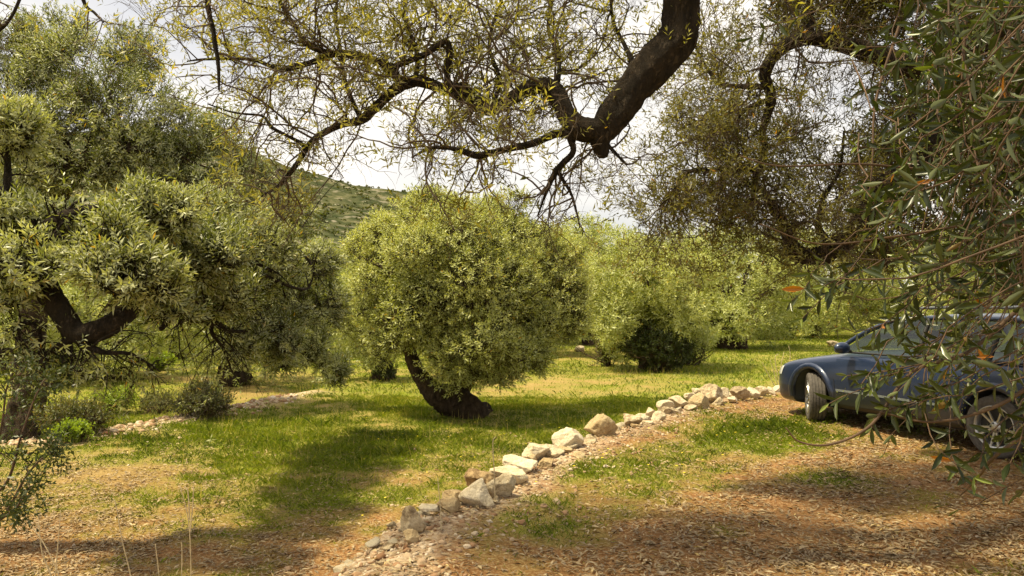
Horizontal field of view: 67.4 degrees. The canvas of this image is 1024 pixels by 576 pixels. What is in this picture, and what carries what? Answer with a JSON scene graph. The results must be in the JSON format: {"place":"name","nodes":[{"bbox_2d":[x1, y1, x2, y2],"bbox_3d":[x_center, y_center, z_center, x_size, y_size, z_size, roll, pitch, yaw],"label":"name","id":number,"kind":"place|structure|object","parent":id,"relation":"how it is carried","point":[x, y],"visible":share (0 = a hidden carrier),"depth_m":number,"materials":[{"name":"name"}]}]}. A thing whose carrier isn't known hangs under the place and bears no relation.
{"place":"outdoors","nodes":[
{"label":"outdoors","id":0,"kind":"place"},
{"bbox_2d":[12,132,827,300],"bbox_3d":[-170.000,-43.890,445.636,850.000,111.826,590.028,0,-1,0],"label":"hill","id":1,"kind":"structure","parent":0,"point":[344,195],"depth_m":417.22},
{"bbox_2d":[146,135,547,256],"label":"scrub","id":2,"kind":"object","parent":1,"relation":"on","point":[324,214],"visible":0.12,"depth_m":393.31,"materials":[{"name":"green plant"}]},
{"bbox_2d":[0,334,862,414],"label":"grass","id":3,"kind":"structure","parent":0,"point":[788,342],"depth_m":22.77,"materials":[{"name":"plant"}]},
{"bbox_2d":[0,391,967,486],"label":"grass","id":4,"kind":"structure","parent":0,"point":[759,424],"depth_m":11.59,"materials":[{"name":"plant"}]},
{"bbox_2d":[0,289,1023,575],"bbox_3d":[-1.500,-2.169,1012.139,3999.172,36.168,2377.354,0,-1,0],"label":"ground","id":5,"kind":"structure","parent":0,"point":[778,503],"depth_m":7.08,"materials":[{"name":"soil"}]},
{"bbox_2d":[0,280,77,370],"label":"olive tree","id":6,"kind":"object","parent":5,"relation":"on","point":[5,325],"visible":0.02,"depth_m":23.66,"materials":[{"name":"green plant"}]},
{"bbox_2d":[0,345,80,533],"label":"shrub","id":7,"kind":"object","parent":5,"relation":"on","point":[16,512],"visible":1,"depth_m":4.16,"materials":[{"name":"green plant"}]},
{"bbox_2d":[27,506,58,575],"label":"dry stalk","id":8,"kind":"object","parent":5,"relation":"on","point":[39,535],"visible":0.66,"depth_m":5.30,"materials":[{"name":"plant"}]},
{"bbox_2d":[55,510,60,575],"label":"dry stalk","id":9,"kind":"object","parent":5,"relation":"on","point":[58,543],"visible":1,"depth_m":5.30,"materials":[{"name":"plant"}]},
{"bbox_2d":[6,267,112,322],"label":"olive tree","id":10,"kind":"object","parent":5,"relation":"on","point":[90,305],"depth_m":46.26,"materials":[{"name":"green plant"}]},
{"bbox_2d":[46,354,75,384],"bbox_3d":[-12.890,2.336,21.213,1.514,1.225,1.634,0,-1,-23],"label":"bush","id":11,"kind":"object","parent":5,"relation":"on","point":[67,363],"visible":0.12,"depth_m":21.18,"materials":[{"name":"green plant"}]},
{"bbox_2d":[41,417,96,442],"bbox_3d":[-6.609,2.180,11.533,0.717,0.541,0.697,-1,-1,40],"label":"bush","id":12,"kind":"object","parent":5,"relation":"on","point":[82,429],"visible":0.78,"depth_m":11.45,"materials":[{"name":"green plant"}]},
{"bbox_2d":[28,391,117,435],"bbox_3d":[-6.838,2.062,12.071,1.174,0.836,1.196,-1,-1,43],"label":"bush","id":13,"kind":"object","parent":5,"relation":"on","point":[96,415],"visible":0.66,"depth_m":11.91,"materials":[{"name":"green plant"}]},
{"bbox_2d":[0,255,193,381],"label":"olive tree","id":14,"kind":"object","parent":5,"relation":"on","point":[70,293],"visible":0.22,"depth_m":21.78,"materials":[{"name":"green plant"}]},
{"bbox_2d":[87,383,140,415],"bbox_3d":[-8.827,2.513,17.117,1.115,0.816,1.103,0,-1,0],"label":"bush","id":15,"kind":"object","parent":5,"relation":"on","point":[105,399],"visible":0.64,"depth_m":17.01,"materials":[{"name":"green plant"}]},
{"bbox_2d":[114,500,130,575],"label":"dry stalk","id":16,"kind":"object","parent":5,"relation":"on","point":[122,541],"visible":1,"depth_m":5.30,"materials":[{"name":"plant"}]},
{"bbox_2d":[0,0,285,440],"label":"olive tree","id":17,"kind":"object","parent":5,"relation":"on","point":[117,143],"visible":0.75,"depth_m":14.19,"materials":[{"name":"green plant"}]},
{"bbox_2d":[130,389,179,414],"bbox_3d":[-7.971,2.624,17.369,1.176,0.709,0.988,0,-1,0],"label":"bush","id":18,"kind":"object","parent":5,"relation":"on","point":[168,406],"visible":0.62,"depth_m":17.25,"materials":[{"name":"green plant"}]},
{"bbox_2d":[141,350,176,370],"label":"bush","id":19,"kind":"object","parent":5,"relation":"on","point":[164,358],"visible":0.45,"depth_m":23.99,"materials":[{"name":"green plant"}]},
{"bbox_2d":[120,303,228,358],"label":"olive tree","id":20,"kind":"object","parent":5,"relation":"on","point":[173,347],"visible":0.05,"depth_m":27.86,"materials":[{"name":"green plant"}]},
{"bbox_2d":[0,87,357,442],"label":"olive tree","id":21,"kind":"object","parent":5,"relation":"on","point":[139,249],"visible":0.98,"depth_m":6.86,"materials":[{"name":"green plant"}]},
{"bbox_2d":[181,542,182,575],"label":"dry stalk","id":22,"kind":"object","parent":5,"relation":"on","point":[181,559],"visible":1,"depth_m":5.30,"materials":[{"name":"plant"}]},
{"bbox_2d":[180,486,193,575],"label":"dry stalk","id":23,"kind":"object","parent":5,"relation":"on","point":[190,522],"visible":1,"depth_m":5.30,"materials":[{"name":"plant"}]},
{"bbox_2d":[168,376,236,418],"bbox_3d":[-5.581,2.009,13.823,1.192,0.845,1.106,-1,-1,38],"label":"bush","id":24,"kind":"object","parent":5,"relation":"on","point":[201,397],"visible":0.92,"depth_m":13.64,"materials":[{"name":"green plant"}]},
{"bbox_2d":[146,261,343,386],"bbox_3d":[-6.653,0.799,21.094,5.734,4.340,3.957,0,-1,24],"label":"olive tree","id":25,"kind":"object","parent":5,"relation":"on","point":[199,336],"visible":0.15,"depth_m":20.87,"materials":[{"name":"green plant"}]},
{"bbox_2d":[267,234,359,355],"bbox_3d":[-7.554,0.298,29.227,5.100,4.773,5.464,0,-1,0],"label":"olive tree","id":26,"kind":"object","parent":5,"relation":"on","point":[342,283],"visible":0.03,"depth_m":28.97,"materials":[{"name":"green plant"}]},
{"bbox_2d":[333,563,351,573],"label":"stone","id":27,"kind":"object","parent":5,"relation":"on","point":[338,568],"visible":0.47,"depth_m":4.97,"materials":[{"name":"stone"}]},
{"bbox_2d":[365,537,379,547],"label":"stone","id":28,"kind":"object","parent":5,"relation":"on","point":[375,541],"visible":0.97,"depth_m":5.26,"materials":[{"name":"stone"}]},
{"bbox_2d":[331,279,416,379],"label":"olive tree","id":29,"kind":"object","parent":5,"relation":"on","point":[343,344],"visible":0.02,"depth_m":20.00,"materials":[{"name":"green plant"}]},
{"bbox_2d":[375,559,385,565],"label":"stone","id":30,"kind":"object","parent":5,"relation":"on","point":[380,562],"visible":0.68,"depth_m":4.74,"materials":[{"name":"stone"}]},
{"bbox_2d":[373,359,398,381],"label":"bush","id":31,"kind":"object","parent":5,"relation":"on","point":[390,373],"visible":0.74,"depth_m":19.79,"materials":[{"name":"green plant"}]},
{"bbox_2d":[382,542,394,550],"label":"stone","id":32,"kind":"object","parent":5,"relation":"on","point":[386,546],"visible":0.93,"depth_m":5.14,"materials":[{"name":"stone"}]},
{"bbox_2d":[386,522,396,528],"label":"stone","id":33,"kind":"object","parent":5,"relation":"on","point":[391,524],"visible":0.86,"depth_m":5.69,"materials":[{"name":"stone"}]},
{"bbox_2d":[403,529,418,543],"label":"stone","id":34,"kind":"object","parent":5,"relation":"on","point":[411,535],"visible":0.96,"depth_m":5.11,"materials":[{"name":"stone"}]},
{"bbox_2d":[400,505,425,533],"bbox_3d":[-0.695,1.624,5.357,0.181,0.236,0.114,-1,-1,36],"label":"stone","id":35,"kind":"object","parent":5,"relation":"on","point":[411,518],"visible":0.89,"depth_m":5.32,"materials":[{"name":"stone"}]},
{"bbox_2d":[51,364,781,506],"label":"dry grass","id":36,"kind":"structure","parent":5,"relation":"on","point":[117,444],"depth_m":13.38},
{"bbox_2d":[0,0,837,281],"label":"olive tree","id":37,"kind":"object","parent":5,"relation":"on","point":[661,57],"visible":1,"depth_m":4.88,"materials":[{"name":"green plant"}]},
{"bbox_2d":[418,510,430,516],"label":"stone","id":38,"kind":"object","parent":5,"relation":"on","point":[420,512],"visible":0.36,"depth_m":5.91,"materials":[{"name":"stone"}]},
{"bbox_2d":[418,503,439,511],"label":"stone","id":39,"kind":"object","parent":5,"relation":"on","point":[425,507],"visible":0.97,"depth_m":5.83,"materials":[{"name":"stone"}]},
{"bbox_2d":[437,478,441,529],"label":"dry stalk","id":40,"kind":"object","parent":5,"relation":"on","point":[440,506],"visible":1,"depth_m":5.36,"materials":[{"name":"plant"}]},
{"bbox_2d":[436,497,460,512],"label":"stone","id":41,"kind":"object","parent":5,"relation":"on","point":[451,505],"visible":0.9,"depth_m":5.84,"materials":[{"name":"stone"}]},
{"bbox_2d":[442,489,461,501],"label":"stone","id":42,"kind":"object","parent":5,"relation":"on","point":[452,493],"visible":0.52,"depth_m":6.09,"materials":[{"name":"stone"}]},
{"bbox_2d":[328,181,600,419],"bbox_3d":[-0.688,0.297,14.169,5.397,4.847,3.410,0,-1,-12],"label":"olive tree","id":43,"kind":"object","parent":5,"relation":"on","point":[420,309],"visible":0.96,"depth_m":13.84,"materials":[{"name":"green plant"}]},
{"bbox_2d":[458,478,494,507],"bbox_3d":[-0.290,1.628,6.052,0.255,0.259,0.282,0,-1,-20],"label":"stone","id":44,"kind":"object","parent":5,"relation":"on","point":[475,493],"visible":0.93,"depth_m":5.98,"materials":[{"name":"stone"}]},
{"bbox_2d":[464,468,496,485],"bbox_3d":[-0.276,1.653,6.629,0.291,0.204,0.234,0,-1,0],"label":"stone","id":45,"kind":"object","parent":5,"relation":"on","point":[471,475],"visible":0.61,"depth_m":6.56,"materials":[{"name":"stone"}]},
{"bbox_2d":[434,232,533,347],"bbox_3d":[-1.882,-0.047,32.653,6.243,5.485,4.031,0,-1,0],"label":"olive tree","id":46,"kind":"object","parent":5,"relation":"on","point":[471,251],"depth_m":32.23,"materials":[{"name":"green plant"}]},
{"bbox_2d":[492,437,495,503],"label":"dry stalk","id":47,"kind":"object","parent":5,"relation":"on","point":[494,472],"visible":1,"depth_m":6.08,"materials":[{"name":"plant"}]},
{"bbox_2d":[486,472,515,498],"bbox_3d":[-0.101,1.637,6.312,0.265,0.247,0.186,0,-1,-19],"label":"stone","id":48,"kind":"object","parent":5,"relation":"on","point":[505,483],"visible":0.75,"depth_m":6.25,"materials":[{"name":"stone"}]},
{"bbox_2d":[489,465,528,483],"bbox_3d":[-0.039,1.661,6.782,0.295,0.127,0.325,0,-1,-25],"label":"stone","id":49,"kind":"object","parent":5,"relation":"on","point":[520,475],"visible":0.62,"depth_m":6.75,"materials":[{"name":"stone"}]},
{"bbox_2d":[2,393,1016,575],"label":"gravel","id":50,"kind":"structure","parent":5,"relation":"on","point":[421,561],"depth_m":6.60,"materials":[{"name":"stone"}]},
{"bbox_2d":[0,438,1023,575],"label":"grass","id":51,"kind":"structure","parent":5,"relation":"on","point":[263,497],"depth_m":7.82,"materials":[{"name":"plant"}]},
{"bbox_2d":[0,395,1023,575],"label":"fallen leaves","id":52,"kind":"object","parent":5,"relation":"on","point":[888,555],"depth_m":6.41,"materials":[{"name":"plant"}]},
{"bbox_2d":[502,454,537,472],"bbox_3d":[0.107,1.662,7.227,0.342,0.186,0.303,-1,-1,34],"label":"stone","id":53,"kind":"object","parent":5,"relation":"on","point":[526,465],"visible":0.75,"depth_m":7.15,"materials":[{"name":"stone"}]},
{"bbox_2d":[471,223,609,357],"bbox_3d":[0.878,0.104,29.482,5.811,5.344,5.135,0,-1,0],"label":"olive tree","id":54,"kind":"object","parent":5,"relation":"on","point":[588,255],"visible":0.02,"depth_m":28.97,"materials":[{"name":"green plant"}]},
{"bbox_2d":[538,457,553,468],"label":"stone","id":55,"kind":"object","parent":5,"relation":"on","point":[544,462],"visible":0.91,"depth_m":7.33,"materials":[{"name":"stone"}]},
{"bbox_2d":[544,444,564,457],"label":"stone","id":56,"kind":"object","parent":5,"relation":"on","point":[555,451],"visible":0.63,"depth_m":7.85,"materials":[{"name":"stone"}]},
{"bbox_2d":[557,446,572,452],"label":"stone","id":57,"kind":"object","parent":5,"relation":"on","point":[566,449],"visible":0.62,"depth_m":8.01,"materials":[{"name":"stone"}]},
{"bbox_2d":[551,427,583,447],"bbox_3d":[0.604,1.658,8.333,0.356,0.279,0.182,0,-1,0],"label":"stone","id":58,"kind":"object","parent":5,"relation":"on","point":[566,436],"visible":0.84,"depth_m":8.30,"materials":[{"name":"stone"}]},
{"bbox_2d":[572,451,584,457],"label":"stone","id":59,"kind":"object","parent":5,"relation":"on","point":[579,454],"visible":0.95,"depth_m":7.78,"materials":[{"name":"stone"}]},
{"bbox_2d":[574,345,584,351],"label":"stone","id":60,"kind":"object","parent":5,"relation":"on","point":[580,347],"visible":0.83,"depth_m":31.33,"materials":[{"name":"stone"}]},
{"bbox_2d":[366,372,795,497],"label":"wildflowers","id":61,"kind":"object","parent":5,"relation":"on","point":[607,448],"visible":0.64,"depth_m":9.28,"materials":[{"name":"yellow plant"}]},
{"bbox_2d":[583,437,596,443],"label":"stone","id":62,"kind":"object","parent":5,"relation":"on","point":[591,440],"visible":0.64,"depth_m":8.54,"materials":[{"name":"stone"}]},
{"bbox_2d":[538,211,643,344],"bbox_3d":[3.386,-0.386,36.028,6.627,6.549,6.088,0,-1,0],"label":"olive tree","id":63,"kind":"object","parent":5,"relation":"on","point":[593,232],"visible":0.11,"depth_m":34.82,"materials":[{"name":"green plant"}]},
{"bbox_2d":[576,318,624,366],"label":"undergrowth","id":64,"kind":"object","parent":5,"relation":"on","point":[600,353],"visible":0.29,"depth_m":24.87,"materials":[{"name":"green plant"}]},
{"bbox_2d":[584,413,617,436],"bbox_3d":[1.053,1.639,9.063,0.405,0.338,0.286,0,-1,0],"label":"stone","id":65,"kind":"object","parent":5,"relation":"on","point":[599,424],"visible":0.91,"depth_m":8.95,"materials":[{"name":"stone"}]},
{"bbox_2d":[623,413,642,426],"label":"stone","id":66,"kind":"object","parent":5,"relation":"on","point":[629,419],"visible":0.94,"depth_m":9.68,"materials":[{"name":"stone"}]},
{"bbox_2d":[636,413,650,420],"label":"stone","id":67,"kind":"object","parent":5,"relation":"on","point":[644,416],"visible":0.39,"depth_m":9.96,"materials":[{"name":"stone"}]},
{"bbox_2d":[642,420,653,424],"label":"stone","id":68,"kind":"object","parent":5,"relation":"on","point":[647,421],"visible":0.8,"depth_m":9.81,"materials":[{"name":"stone"}]},
{"bbox_2d":[645,407,654,417],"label":"stone","id":69,"kind":"object","parent":5,"relation":"on","point":[650,412],"visible":0.69,"depth_m":10.48,"materials":[{"name":"stone"}]},
{"bbox_2d":[582,229,725,370],"bbox_3d":[4.526,0.360,23.846,5.684,4.479,4.309,0,-1,-34],"label":"olive tree","id":70,"kind":"object","parent":5,"relation":"on","point":[689,317],"visible":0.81,"depth_m":22.89,"materials":[{"name":"green plant"}]},
{"bbox_2d":[614,318,697,372],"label":"undergrowth","id":71,"kind":"object","parent":5,"relation":"on","point":[665,353],"visible":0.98,"depth_m":22.62,"materials":[{"name":"green plant"}]},
{"bbox_2d":[651,411,665,421],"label":"stone","id":72,"kind":"object","parent":5,"relation":"on","point":[658,416],"visible":0.94,"depth_m":10.12,"materials":[{"name":"stone"}]},
{"bbox_2d":[660,406,671,413],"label":"stone","id":73,"kind":"object","parent":5,"relation":"on","point":[666,410],"visible":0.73,"depth_m":10.66,"materials":[{"name":"stone"}]},
{"bbox_2d":[670,407,680,413],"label":"stone","id":74,"kind":"object","parent":5,"relation":"on","point":[674,411],"visible":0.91,"depth_m":10.71,"materials":[{"name":"stone"}]},
{"bbox_2d":[668,395,687,407],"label":"stone","id":75,"kind":"object","parent":5,"relation":"on","point":[678,401],"visible":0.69,"depth_m":11.29,"materials":[{"name":"stone"}]},
{"bbox_2d":[626,219,755,333],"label":"olive tree","id":76,"kind":"object","parent":5,"relation":"on","point":[669,240],"visible":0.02,"depth_m":41.05,"materials":[{"name":"green plant"}]},
{"bbox_2d":[684,404,697,410],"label":"stone","id":77,"kind":"object","parent":5,"relation":"on","point":[689,407],"visible":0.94,"depth_m":11.04,"materials":[{"name":"stone"}]},
{"bbox_2d":[674,334,719,365],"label":"undergrowth","id":78,"kind":"object","parent":5,"relation":"on","point":[697,361],"visible":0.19,"depth_m":25.12,"materials":[{"name":"green plant"}]},
{"bbox_2d":[688,392,709,408],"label":"stone","id":79,"kind":"object","parent":5,"relation":"on","point":[699,399],"visible":0.81,"depth_m":11.23,"materials":[{"name":"stone"}]},
{"bbox_2d":[699,383,723,402],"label":"stone","id":80,"kind":"object","parent":5,"relation":"on","point":[712,392],"visible":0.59,"depth_m":11.88,"materials":[{"name":"stone"}]},
{"bbox_2d":[712,397,723,405],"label":"stone","id":81,"kind":"object","parent":5,"relation":"on","point":[719,401],"visible":0.92,"depth_m":11.63,"materials":[{"name":"stone"}]},
{"bbox_2d":[721,387,729,396],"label":"stone","id":82,"kind":"object","parent":5,"relation":"on","point":[725,390],"visible":0.65,"depth_m":12.52,"materials":[{"name":"stone"}]},
{"bbox_2d":[727,396,736,402],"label":"stone","id":83,"kind":"object","parent":5,"relation":"on","point":[732,399],"visible":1,"depth_m":11.98,"materials":[{"name":"stone"}]},
{"bbox_2d":[642,222,828,349],"bbox_3d":[9.432,-0.301,33.207,8.138,6.018,5.908,0,-1,0],"label":"olive tree","id":84,"kind":"object","parent":5,"relation":"on","point":[733,332],"visible":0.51,"depth_m":32.53,"materials":[{"name":"green plant"}]},
{"bbox_2d":[729,386,750,400],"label":"stone","id":85,"kind":"object","parent":5,"relation":"on","point":[741,393],"visible":0.92,"depth_m":12.26,"materials":[{"name":"stone"}]},
{"bbox_2d":[711,246,786,329],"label":"olive tree","id":86,"kind":"object","parent":5,"relation":"on","point":[749,290],"visible":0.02,"depth_m":50.85,"materials":[{"name":"green plant"}]},
{"bbox_2d":[747,387,759,398],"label":"stone","id":87,"kind":"object","parent":5,"relation":"on","point":[754,392],"visible":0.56,"depth_m":12.51,"materials":[{"name":"stone"}]},
{"bbox_2d":[755,386,767,395],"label":"stone","id":88,"kind":"object","parent":5,"relation":"on","point":[762,390],"visible":0.75,"depth_m":12.80,"materials":[{"name":"stone"}]},
{"bbox_2d":[767,386,775,393],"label":"stone","id":89,"kind":"object","parent":5,"relation":"on","point":[771,390],"visible":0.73,"depth_m":12.99,"materials":[{"name":"stone"}]},
{"bbox_2d":[755,316,797,339],"bbox_3d":[13.438,2.196,39.797,2.780,1.511,2.622,0,-1,0],"label":"bush","id":90,"kind":"object","parent":5,"relation":"on","point":[792,328],"visible":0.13,"depth_m":39.61,"materials":[{"name":"green plant"}]},
{"bbox_2d":[762,349,790,385],"bbox_3d":[6.050,1.878,17.586,0.658,1.107,0.032,0,-1,0],"label":"dry stalk","id":91,"kind":"object","parent":5,"relation":"on","point":[776,368],"visible":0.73,"depth_m":17.58,"materials":[{"name":"plant"}]},
{"bbox_2d":[566,0,1023,341],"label":"olive tree","id":92,"kind":"object","parent":5,"relation":"on","point":[722,136],"visible":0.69,"depth_m":6.53,"materials":[{"name":"green plant"}]},
{"bbox_2d":[747,222,894,339],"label":"olive tree","id":93,"kind":"object","parent":5,"relation":"on","point":[812,329],"visible":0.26,"depth_m":41.82,"materials":[{"name":"green plant"}]},
{"bbox_2d":[780,246,882,332],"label":"olive tree","id":94,"kind":"object","parent":5,"relation":"on","point":[843,313],"visible":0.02,"depth_m":50.41,"materials":[{"name":"green plant"}]},
{"bbox_2d":[826,341,838,346],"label":"stone","id":95,"kind":"object","parent":5,"relation":"on","point":[832,343],"visible":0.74,"depth_m":34.29,"materials":[{"name":"stone"}]},
{"bbox_2d":[732,0,1023,516],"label":"olive tree","id":96,"kind":"object","parent":5,"relation":"on","point":[1009,130],"visible":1,"depth_m":2.06,"materials":[{"name":"green plant"}]},
{"bbox_2d":[779,306,1023,458],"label":"parked car","id":97,"kind":"object","parent":5,"relation":"on","point":[803,380],"visible":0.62,"depth_m":9.34,"materials":[{"name":"blue paint"}]},
{"bbox_2d":[853,257,954,326],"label":"olive tree","id":98,"kind":"object","parent":5,"relation":"on","point":[889,301],"visible":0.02,"depth_m":51.84,"materials":[{"name":"green plant"}]},
{"bbox_2d":[834,221,988,324],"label":"olive tree","id":99,"kind":"object","parent":5,"relation":"on","point":[896,292],"visible":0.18,"depth_m":42.56,"materials":[{"name":"green plant"}]},
{"bbox_2d":[919,262,1009,312],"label":"olive tree","id":100,"kind":"object","parent":5,"relation":"on","point":[958,301],"depth_m":48.94,"materials":[{"name":"green plant"}]},
{"bbox_2d":[939,212,1023,312],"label":"olive tree","id":101,"kind":"object","parent":5,"relation":"on","point":[987,289],"visible":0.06,"depth_m":42.27,"materials":[{"name":"green plant"}]},
{"bbox_2d":[0,0,1023,286],"label":"sky","id":102,"kind":"structure","parent":0,"point":[379,178],"materials":[{"name":"white"}]},
{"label":"stone","id":103,"kind":"object","parent":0,"visible":0},
{"bbox_2d":[522,443,549,458],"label":"stone","id":104,"kind":"object","parent":103,"relation":"on","point":[539,450],"visible":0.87,"depth_m":7.77,"materials":[{"name":"stone"}]},
{"label":"stone","id":105,"kind":"object","parent":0,"visible":0},
{"bbox_2d":[527,454,536,460],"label":"stone","id":106,"kind":"object","parent":105,"relation":"on","point":[532,456],"visible":0.57,"depth_m":7.64,"materials":[{"name":"stone"}]},
{"label":"stone","id":107,"kind":"object","parent":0,"visible":0},
{"bbox_2d":[656,400,674,408],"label":"stone","id":108,"kind":"object","parent":107,"relation":"on","point":[660,404],"visible":0.7,"depth_m":11.14,"materials":[{"name":"stone"}]},
{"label":"stone","id":109,"kind":"object","parent":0,"visible":0},
{"bbox_2d":[683,392,694,399],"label":"stone","id":110,"kind":"object","parent":109,"relation":"on","point":[687,396],"visible":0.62,"depth_m":12.36,"materials":[{"name":"stone"}]},
{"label":"stone","id":111,"kind":"object","parent":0,"visible":0},
{"bbox_2d":[691,388,700,393],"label":"stone","id":112,"kind":"object","parent":111,"relation":"on","point":[695,390],"visible":0.42,"depth_m":12.86,"materials":[{"name":"stone"}]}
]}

